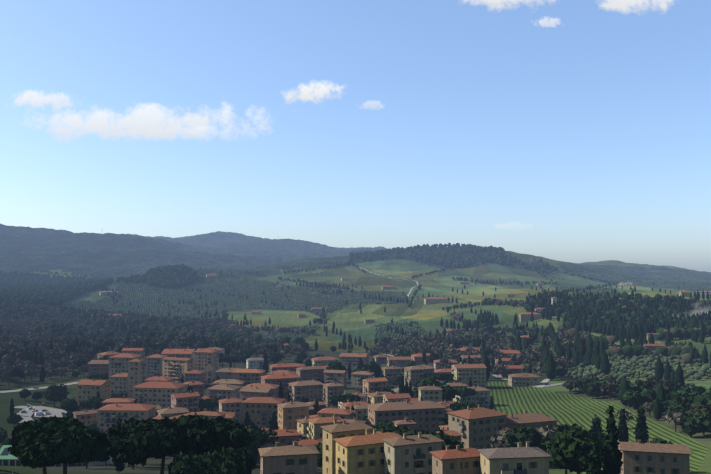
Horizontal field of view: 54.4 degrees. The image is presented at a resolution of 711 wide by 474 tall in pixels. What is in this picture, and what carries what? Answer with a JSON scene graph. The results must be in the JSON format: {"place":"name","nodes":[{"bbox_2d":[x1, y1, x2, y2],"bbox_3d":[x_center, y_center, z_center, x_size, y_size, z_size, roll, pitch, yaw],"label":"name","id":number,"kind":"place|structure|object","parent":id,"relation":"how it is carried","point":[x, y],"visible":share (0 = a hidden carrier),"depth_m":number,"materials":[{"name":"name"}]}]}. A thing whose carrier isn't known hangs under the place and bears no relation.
{"place":"outdoors","nodes":[
{"label":"outdoors","id":0,"kind":"place"},
{"bbox_2d":[14,406,62,416],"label":"parking lot","id":1,"kind":"structure","parent":0,"point":[57,413],"depth_m":448.60,"materials":[{"name":"grey asphalt"}]},
{"bbox_2d":[17,406,66,422],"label":"carpark loop road","id":2,"kind":"structure","parent":0,"point":[25,416],"depth_m":434.68,"materials":[{"name":"grey asphalt"}]},
{"bbox_2d":[14,91,72,109],"bbox_3d":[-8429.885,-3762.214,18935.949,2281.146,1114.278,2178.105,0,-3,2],"label":"cloud","id":3,"kind":"structure","parent":0,"point":[34,98],"depth_m":18937.03,"materials":[{"name":"white"}]},
{"bbox_2d":[0,379,91,392],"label":"valley road","id":4,"kind":"structure","parent":0,"point":[36,388],"depth_m":560.90,"materials":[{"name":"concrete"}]},
{"bbox_2d":[38,103,268,140],"bbox_3d":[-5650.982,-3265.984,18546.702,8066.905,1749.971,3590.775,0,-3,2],"label":"cloud","id":5,"kind":"structure","parent":0,"point":[149,121],"depth_m":18915.02,"materials":[{"name":"white"}]},
{"bbox_2d":[134,127,227,138],"bbox_3d":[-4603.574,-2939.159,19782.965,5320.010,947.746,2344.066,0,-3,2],"label":"cloud","id":6,"kind":"structure","parent":0,"point":[200,133],"depth_m":19457.71,"materials":[{"name":"white"}]},
{"bbox_2d":[284,82,342,101],"bbox_3d":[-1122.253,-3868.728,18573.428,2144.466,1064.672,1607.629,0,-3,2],"label":"cloud","id":7,"kind":"structure","parent":0,"point":[311,91],"depth_m":18510.41,"materials":[{"name":"white"}]},
{"bbox_2d":[0,224,710,473],"bbox_3d":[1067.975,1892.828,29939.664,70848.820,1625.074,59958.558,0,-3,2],"label":"terrain","id":8,"kind":"structure","parent":0,"point":[99,255],"depth_m":2196.36,"materials":[{"name":"green plant"}]},
{"bbox_2d":[0,445,68,466],"bbox_3d":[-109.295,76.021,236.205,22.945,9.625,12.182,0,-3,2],"label":"sports court","id":9,"kind":"object","parent":8,"relation":"on","point":[7,458],"visible":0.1,"depth_m":230.84,"materials":[{"name":"paint"}]},
{"bbox_2d":[73,408,97,426],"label":"apartment building","id":10,"kind":"structure","parent":8,"relation":"on","point":[86,417],"depth_m":377.40,"materials":[{"name":"paint"}]},
{"bbox_2d":[69,456,110,465],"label":"greenhouse","id":11,"kind":"object","parent":8,"relation":"on","point":[92,463],"visible":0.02,"depth_m":236.84,"materials":[{"name":"glass"}]},
{"bbox_2d":[76,378,111,410],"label":"building","id":12,"kind":"structure","parent":8,"relation":"on","point":[87,390],"depth_m":450.49,"materials":[{"name":"paint"}]},
{"bbox_2d":[88,360,108,375],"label":"apartment building","id":13,"kind":"structure","parent":8,"relation":"on","point":[99,366],"depth_m":623.30,"materials":[{"name":"paint"}]},
{"bbox_2d":[99,291,118,295],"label":"building","id":14,"kind":"structure","parent":8,"relation":"on","point":[101,293],"depth_m":2080.68,"materials":[{"name":"paint"}]},
{"bbox_2d":[98,350,120,358],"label":"apartment building","id":15,"kind":"structure","parent":8,"relation":"on","point":[109,354],"depth_m":681.77,"materials":[{"name":"tile"}]},
{"bbox_2d":[109,371,127,393],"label":"building","id":16,"kind":"structure","parent":8,"relation":"on","point":[119,382],"depth_m":511.18,"materials":[{"name":"paint"}]},
{"bbox_2d":[101,396,135,406],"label":"apartment building","id":17,"kind":"structure","parent":8,"relation":"on","point":[123,400],"depth_m":421.53,"materials":[{"name":"tile"}]},
{"bbox_2d":[108,352,142,380],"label":"building","id":18,"kind":"structure","parent":8,"relation":"on","point":[118,363],"depth_m":556.11,"materials":[{"name":"paint"}]},
{"bbox_2d":[96,401,156,431],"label":"building","id":19,"kind":"structure","parent":8,"relation":"on","point":[109,415],"depth_m":369.58,"materials":[{"name":"paint"}]},
{"bbox_2d":[7,412,256,473],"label":"pine trees","id":20,"kind":"object","parent":8,"relation":"on","point":[211,446],"visible":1,"depth_m":117.39,"materials":[{"name":"green plant"}]},
{"bbox_2d":[121,347,144,359],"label":"apartment building","id":21,"kind":"structure","parent":8,"relation":"on","point":[139,351],"depth_m":671.67,"materials":[{"name":"tile"}]},
{"bbox_2d":[127,357,145,398],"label":"building","id":22,"kind":"structure","parent":8,"relation":"on","point":[136,372],"depth_m":466.02,"materials":[{"name":"paint"}]},
{"bbox_2d":[145,353,167,377],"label":"building","id":23,"kind":"structure","parent":8,"relation":"on","point":[153,366],"depth_m":634.45,"materials":[{"name":"paint"}]},
{"bbox_2d":[131,380,187,408],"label":"building","id":24,"kind":"structure","parent":8,"relation":"on","point":[154,392],"depth_m":444.79,"materials":[{"name":"paint"}]},
{"bbox_2d":[145,374,173,381],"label":"building","id":25,"kind":"structure","parent":8,"relation":"on","point":[162,378],"depth_m":537.09,"materials":[{"name":"tile"}]},
{"bbox_2d":[156,405,189,416],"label":"town house","id":26,"kind":"structure","parent":8,"relation":"on","point":[175,410],"depth_m":371.77,"materials":[{"name":"tile"}]},
{"bbox_2d":[162,356,193,382],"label":"building","id":27,"kind":"structure","parent":8,"relation":"on","point":[175,368],"depth_m":597.04,"materials":[{"name":"paint"}]},
{"bbox_2d":[161,348,196,357],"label":"apartment building","id":28,"kind":"structure","parent":8,"relation":"on","point":[181,353],"depth_m":672.71,"materials":[{"name":"tile"}]},
{"bbox_2d":[170,390,199,411],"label":"apartment building","id":29,"kind":"structure","parent":8,"relation":"on","point":[189,401],"depth_m":420.65,"materials":[{"name":"paint"}]},
{"bbox_2d":[184,380,203,397],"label":"town house","id":30,"kind":"structure","parent":8,"relation":"on","point":[197,386],"depth_m":511.83,"materials":[{"name":"paint"}]},
{"bbox_2d":[153,411,235,420],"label":"building","id":31,"kind":"structure","parent":8,"relation":"on","point":[229,415],"depth_m":370.06,"materials":[{"name":"tile"}]},
{"bbox_2d":[184,369,205,387],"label":"building","id":32,"kind":"structure","parent":8,"relation":"on","point":[195,375],"depth_m":579.00,"materials":[{"name":"paint"}]},
{"bbox_2d":[192,348,218,384],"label":"building","id":33,"kind":"structure","parent":8,"relation":"on","point":[206,360],"depth_m":604.77,"materials":[{"name":"paint"}]},
{"bbox_2d":[199,395,213,411],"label":"apartment building","id":34,"kind":"structure","parent":8,"relation":"on","point":[204,397],"depth_m":445.80,"materials":[{"name":"tile"}]},
{"bbox_2d":[197,408,225,419],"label":"town house","id":35,"kind":"structure","parent":8,"relation":"on","point":[212,415],"depth_m":339.52,"materials":[{"name":"tile"}]},
{"bbox_2d":[206,346,224,353],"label":"building","id":36,"kind":"structure","parent":8,"relation":"on","point":[220,350],"depth_m":783.59,"materials":[{"name":"tile"}]},
{"bbox_2d":[207,382,241,411],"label":"apartment building","id":37,"kind":"structure","parent":8,"relation":"on","point":[222,391],"depth_m":450.09,"materials":[{"name":"paint"}]},
{"bbox_2d":[211,377,244,386],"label":"building","id":38,"kind":"structure","parent":8,"relation":"on","point":[236,382],"depth_m":506.70,"materials":[{"name":"tile"}]},
{"bbox_2d":[215,366,241,380],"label":"building","id":39,"kind":"structure","parent":8,"relation":"on","point":[224,373],"depth_m":585.41,"materials":[{"name":"paint"}]},
{"bbox_2d":[218,396,242,423],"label":"apartment building","id":40,"kind":"structure","parent":8,"relation":"on","point":[235,404],"depth_m":410.98,"materials":[{"name":"paint"}]},
{"bbox_2d":[232,367,265,385],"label":"apartment building","id":41,"kind":"structure","parent":8,"relation":"on","point":[249,376],"depth_m":512.43,"materials":[{"name":"paint"}]},
{"bbox_2d":[246,356,263,369],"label":"building","id":42,"kind":"structure","parent":8,"relation":"on","point":[256,362],"depth_m":677.35,"materials":[{"name":"paint"}]},
{"bbox_2d":[239,385,274,400],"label":"apartment building","id":43,"kind":"structure","parent":8,"relation":"on","point":[248,392],"depth_m":434.40,"materials":[{"name":"paint"}]},
{"bbox_2d":[244,381,279,397],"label":"building","id":44,"kind":"structure","parent":8,"relation":"on","point":[270,385],"depth_m":473.79,"materials":[{"name":"tile"}]},
{"bbox_2d":[242,395,285,427],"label":"building","id":45,"kind":"structure","parent":8,"relation":"on","point":[261,410],"depth_m":371.67,"materials":[{"name":"paint"}]},
{"bbox_2d":[256,427,299,462],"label":"building","id":46,"kind":"structure","parent":8,"relation":"on","point":[286,435],"depth_m":259.36,"materials":[{"name":"tile"}]},
{"bbox_2d":[260,373,301,400],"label":"building","id":47,"kind":"structure","parent":8,"relation":"on","point":[285,379],"depth_m":491.89,"materials":[{"name":"tile"}]},
{"bbox_2d":[266,369,295,374],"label":"apartment building","id":48,"kind":"structure","parent":8,"relation":"on","point":[282,372],"depth_m":551.82,"materials":[{"name":"tile"}]},
{"bbox_2d":[269,362,305,371],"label":"building","id":49,"kind":"structure","parent":8,"relation":"on","point":[287,366],"depth_m":643.11,"materials":[{"name":"tile"}]},
{"bbox_2d":[258,441,319,473],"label":"building","id":50,"kind":"structure","parent":8,"relation":"on","point":[298,459],"depth_m":166.46,"materials":[{"name":"paint"}]},
{"bbox_2d":[276,400,309,429],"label":"building","id":51,"kind":"structure","parent":8,"relation":"on","point":[290,413],"depth_m":335.20,"materials":[{"name":"paint"}]},
{"bbox_2d":[288,378,323,401],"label":"building","id":52,"kind":"structure","parent":8,"relation":"on","point":[311,390],"depth_m":475.98,"materials":[{"name":"paint"}]},
{"bbox_2d":[296,416,319,438],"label":"town house","id":53,"kind":"structure","parent":8,"relation":"on","point":[302,425],"depth_m":316.34,"materials":[{"name":"paint"}]},
{"bbox_2d":[296,364,323,382],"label":"apartment building","id":54,"kind":"structure","parent":8,"relation":"on","point":[316,373],"depth_m":545.72,"materials":[{"name":"paint"}]},
{"bbox_2d":[297,436,322,444],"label":"town house","id":55,"kind":"structure","parent":8,"relation":"on","point":[313,441],"depth_m":258.48,"materials":[{"name":"tile"}]},
{"bbox_2d":[306,399,326,410],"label":"building","id":56,"kind":"structure","parent":8,"relation":"on","point":[321,405],"depth_m":432.40,"materials":[{"name":"tile"}]},
{"bbox_2d":[311,355,338,365],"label":"building","id":57,"kind":"structure","parent":8,"relation":"on","point":[321,361],"depth_m":710.11,"materials":[{"name":"tile"}]},
{"bbox_2d":[307,413,343,439],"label":"building","id":58,"kind":"structure","parent":8,"relation":"on","point":[314,428],"depth_m":284.57,"materials":[{"name":"paint"}]},
{"bbox_2d":[322,381,344,406],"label":"building","id":59,"kind":"structure","parent":8,"relation":"on","point":[334,388],"depth_m":466.81,"materials":[{"name":"paint"}]},
{"bbox_2d":[323,368,346,388],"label":"apartment building","id":60,"kind":"structure","parent":8,"relation":"on","point":[336,376],"depth_m":541.42,"materials":[{"name":"paint"}]},
{"bbox_2d":[317,405,354,419],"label":"town house","id":61,"kind":"structure","parent":8,"relation":"on","point":[339,412],"depth_m":327.22,"materials":[{"name":"tile"}]},
{"bbox_2d":[0,338,684,473],"bbox_3d":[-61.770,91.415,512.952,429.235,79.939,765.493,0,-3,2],"label":"town trees","id":62,"kind":"object","parent":8,"relation":"on","point":[569,447],"visible":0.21,"depth_m":261.73,"materials":[{"name":"green plant"}]},
{"bbox_2d":[320,419,373,473],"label":"building","id":63,"kind":"structure","parent":8,"relation":"on","point":[335,430],"depth_m":183.53,"materials":[{"name":"paint"}]},
{"bbox_2d":[338,392,367,408],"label":"building","id":64,"kind":"structure","parent":8,"relation":"on","point":[363,397],"depth_m":440.69,"materials":[{"name":"paint"}]},
{"bbox_2d":[339,353,368,365],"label":"building","id":65,"kind":"structure","parent":8,"relation":"on","point":[353,359],"depth_m":753.30,"materials":[{"name":"paint"}]},
{"bbox_2d":[340,400,369,409],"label":"building","id":66,"kind":"structure","parent":8,"relation":"on","point":[348,405],"depth_m":400.12,"materials":[{"name":"paint"}]},
{"bbox_2d":[0,302,710,437],"bbox_3d":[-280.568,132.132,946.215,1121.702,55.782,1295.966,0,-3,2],"label":"valley trees","id":67,"kind":"object","parent":8,"relation":"on","point":[689,401],"visible":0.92,"depth_m":826.59,"materials":[{"name":"green plant"}]},
{"bbox_2d":[0,243,710,363],"bbox_3d":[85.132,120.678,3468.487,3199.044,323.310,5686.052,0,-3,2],"label":"woodland trees","id":68,"kind":"object","parent":8,"relation":"on","point":[32,288],"visible":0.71,"depth_m":2274.89,"materials":[{"name":"green plant"}]},
{"bbox_2d":[344,417,366,422],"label":"town house","id":69,"kind":"structure","parent":8,"relation":"on","point":[351,420],"depth_m":305.85,"materials":[{"name":"tile"}]},
{"bbox_2d":[350,403,367,419],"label":"building","id":70,"kind":"structure","parent":8,"relation":"on","point":[360,410],"depth_m":384.34,"materials":[{"name":"paint"}]},
{"bbox_2d":[351,370,374,386],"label":"apartment building","id":71,"kind":"structure","parent":8,"relation":"on","point":[355,380],"depth_m":551.49,"materials":[{"name":"paint"}]},
{"bbox_2d":[20,262,710,384],"bbox_3d":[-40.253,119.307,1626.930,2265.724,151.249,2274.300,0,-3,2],"label":"cypress trees","id":72,"kind":"object","parent":8,"relation":"on","point":[636,321],"visible":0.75,"depth_m":913.81,"materials":[{"name":"green plant"}]},
{"bbox_2d":[333,429,400,473],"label":"building","id":73,"kind":"structure","parent":8,"relation":"on","point":[361,454],"depth_m":171.30,"materials":[{"name":"paint"}]},
{"bbox_2d":[364,319,374,323],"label":"farmhouse","id":74,"kind":"object","parent":8,"relation":"on","point":[367,321],"visible":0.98,"depth_m":1363.06,"materials":[{"name":"paint"}]},
{"bbox_2d":[362,376,387,400],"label":"apartment building","id":75,"kind":"structure","parent":8,"relation":"on","point":[371,385],"depth_m":482.01,"materials":[{"name":"paint"}]},
{"bbox_2d":[367,391,392,403],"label":"building","id":76,"kind":"structure","parent":8,"relation":"on","point":[376,397],"depth_m":437.22,"materials":[{"name":"paint"}]},
{"bbox_2d":[373,355,387,363],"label":"building","id":77,"kind":"structure","parent":8,"relation":"on","point":[380,359],"depth_m":767.64,"materials":[{"name":"paint"}]},
{"bbox_2d":[60,279,710,380],"bbox_3d":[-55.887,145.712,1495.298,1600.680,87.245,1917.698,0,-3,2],"label":"olive grove","id":78,"kind":"object","parent":8,"relation":"on","point":[698,372],"visible":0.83,"depth_m":1782.55,"materials":[{"name":"green plant"}]},
{"bbox_2d":[381,365,402,384],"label":"apartment building","id":79,"kind":"structure","parent":8,"relation":"on","point":[390,373],"depth_m":563.93,"materials":[{"name":"paint"}]},
{"bbox_2d":[382,391,410,402],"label":"town house","id":80,"kind":"structure","parent":8,"relation":"on","point":[398,397],"depth_m":375.27,"materials":[{"name":"tile"}]},
{"bbox_2d":[387,355,410,366],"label":"building","id":81,"kind":"structure","parent":8,"relation":"on","point":[397,361],"depth_m":735.99,"materials":[{"name":"paint"}]},
{"bbox_2d":[393,417,416,430],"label":"town house","id":82,"kind":"structure","parent":8,"relation":"on","point":[406,422],"depth_m":264.82,"materials":[{"name":"paint"}]},
{"bbox_2d":[391,385,418,397],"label":"building","id":83,"kind":"structure","parent":8,"relation":"on","point":[397,389],"depth_m":474.78,"materials":[{"name":"paint"}]},
{"bbox_2d":[366,399,445,432],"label":"building","id":84,"kind":"structure","parent":8,"relation":"on","point":[426,416],"depth_m":308.22,"materials":[{"name":"paint"}]},
{"bbox_2d":[381,432,444,473],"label":"building","id":85,"kind":"structure","parent":8,"relation":"on","point":[405,454],"depth_m":167.20,"materials":[{"name":"paint"}]},
{"bbox_2d":[404,364,434,386],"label":"apartment building","id":86,"kind":"structure","parent":8,"relation":"on","point":[413,374],"depth_m":530.57,"materials":[{"name":"paint"}]},
{"bbox_2d":[411,353,430,363],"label":"building","id":87,"kind":"structure","parent":8,"relation":"on","point":[417,358],"depth_m":748.84,"materials":[{"name":"paint"}]},
{"bbox_2d":[417,384,442,401],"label":"town house","id":88,"kind":"structure","parent":8,"relation":"on","point":[433,393],"depth_m":413.38,"materials":[{"name":"paint"}]},
{"bbox_2d":[424,297,447,304],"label":"building","id":89,"kind":"structure","parent":8,"relation":"on","point":[432,300],"depth_m":1568.46,"materials":[{"name":"paint"}]},
{"bbox_2d":[434,367,451,380],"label":"building","id":90,"kind":"structure","parent":8,"relation":"on","point":[447,370],"depth_m":599.09,"materials":[{"name":"tile"}]},
{"bbox_2d":[437,400,453,410],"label":"building","id":91,"kind":"structure","parent":8,"relation":"on","point":[445,403],"depth_m":383.70,"materials":[{"name":"tile"}]},
{"bbox_2d":[433,358,458,369],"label":"building","id":92,"kind":"structure","parent":8,"relation":"on","point":[451,362],"depth_m":690.62,"materials":[{"name":"paint"}]},
{"bbox_2d":[438,427,463,443],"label":"town house","id":93,"kind":"structure","parent":8,"relation":"on","point":[455,434],"depth_m":242.63,"materials":[{"name":"tile"}]},
{"bbox_2d":[429,445,479,473],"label":"building","id":94,"kind":"structure","parent":8,"relation":"on","point":[457,460],"depth_m":158.46,"materials":[{"name":"tile"}]},
{"bbox_2d":[444,381,468,400],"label":"town house","id":95,"kind":"structure","parent":8,"relation":"on","point":[454,384],"depth_m":479.55,"materials":[{"name":"tile"}]},
{"bbox_2d":[457,347,479,354],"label":"building","id":96,"kind":"structure","parent":8,"relation":"on","point":[463,349],"depth_m":780.41,"materials":[{"name":"tile"}]},
{"bbox_2d":[451,363,486,387],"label":"apartment building","id":97,"kind":"structure","parent":8,"relation":"on","point":[463,373],"depth_m":538.76,"materials":[{"name":"paint"}]},
{"bbox_2d":[460,354,480,363],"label":"building","id":98,"kind":"structure","parent":8,"relation":"on","point":[465,357],"depth_m":722.86,"materials":[{"name":"tile"}]},
{"bbox_2d":[453,385,490,405],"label":"town house","id":99,"kind":"structure","parent":8,"relation":"on","point":[482,395],"depth_m":451.43,"materials":[{"name":"paint"}]},
{"bbox_2d":[446,404,507,448],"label":"building","id":100,"kind":"structure","parent":8,"relation":"on","point":[479,427],"depth_m":259.41,"materials":[{"name":"paint"}]},
{"bbox_2d":[494,357,519,364],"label":"building","id":101,"kind":"structure","parent":8,"relation":"on","point":[505,360],"depth_m":674.10,"materials":[{"name":"tile"}]},
{"bbox_2d":[495,349,523,359],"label":"building","id":102,"kind":"structure","parent":8,"relation":"on","point":[508,352],"depth_m":737.20,"materials":[{"name":"tile"}]},
{"bbox_2d":[499,364,523,376],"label":"building","id":103,"kind":"structure","parent":8,"relation":"on","point":[515,369],"depth_m":614.29,"materials":[{"name":"tile"}]},
{"bbox_2d":[477,441,551,473],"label":"building","id":104,"kind":"structure","parent":8,"relation":"on","point":[527,459],"depth_m":152.50,"materials":[{"name":"paint"}]},
{"bbox_2d":[508,372,540,386],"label":"building","id":105,"kind":"structure","parent":8,"relation":"on","point":[521,379],"depth_m":548.59,"materials":[{"name":"paint"}]},
{"bbox_2d":[501,409,558,432],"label":"building","id":106,"kind":"structure","parent":8,"relation":"on","point":[532,420],"depth_m":266.81,"materials":[{"name":"paint"}]},
{"bbox_2d":[519,312,540,321],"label":"building","id":107,"kind":"structure","parent":8,"relation":"on","point":[525,317],"depth_m":1056.70,"materials":[{"name":"paint"}]},
{"bbox_2d":[537,378,549,386],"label":"road","id":108,"kind":"structure","parent":8,"relation":"on","point":[544,382],"depth_m":557.40,"materials":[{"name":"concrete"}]},
{"bbox_2d":[643,343,664,350],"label":"building","id":109,"kind":"structure","parent":8,"relation":"on","point":[652,347],"depth_m":698.28,"materials":[{"name":"tile"}]},
{"bbox_2d":[618,440,691,473],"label":"building","id":110,"kind":"structure","parent":8,"relation":"on","point":[639,457],"depth_m":183.07,"materials":[{"name":"paint"}]},
{"bbox_2d":[646,332,664,340],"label":"building","id":111,"kind":"structure","parent":8,"relation":"on","point":[653,334],"depth_m":772.54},
{"bbox_2d":[679,291,689,296],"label":"farmhouse","id":112,"kind":"object","parent":8,"relation":"on","point":[686,293],"visible":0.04,"depth_m":1178.76,"materials":[{"name":"paint"}]},
{"bbox_2d":[0,0,710,271],"label":"sky","id":113,"kind":"structure","parent":0,"point":[586,137],"materials":[{"name":"blue"}]},
{"bbox_2d":[379,353,561,386],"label":"village road","id":114,"kind":"structure","parent":0,"point":[500,377],"depth_m":592.78,"materials":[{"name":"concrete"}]},
{"bbox_2d":[464,0,553,8],"bbox_3d":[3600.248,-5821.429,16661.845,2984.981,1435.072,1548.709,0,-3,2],"label":"cloud","id":115,"kind":"structure","parent":0,"point":[496,4],"depth_m":16810.86,"materials":[{"name":"white"}]},
{"bbox_2d":[539,18,558,26],"bbox_3d":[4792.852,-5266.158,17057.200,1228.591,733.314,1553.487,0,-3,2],"label":"cloud","id":116,"kind":"structure","parent":0,"point":[545,22],"depth_m":17093.49,"materials":[{"name":"white"}]},
{"bbox_2d":[600,0,671,12],"bbox_3d":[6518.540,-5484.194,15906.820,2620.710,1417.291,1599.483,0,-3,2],"label":"cloud","id":117,"kind":"structure","parent":0,"point":[624,6],"depth_m":16032.90,"materials":[{"name":"white"}]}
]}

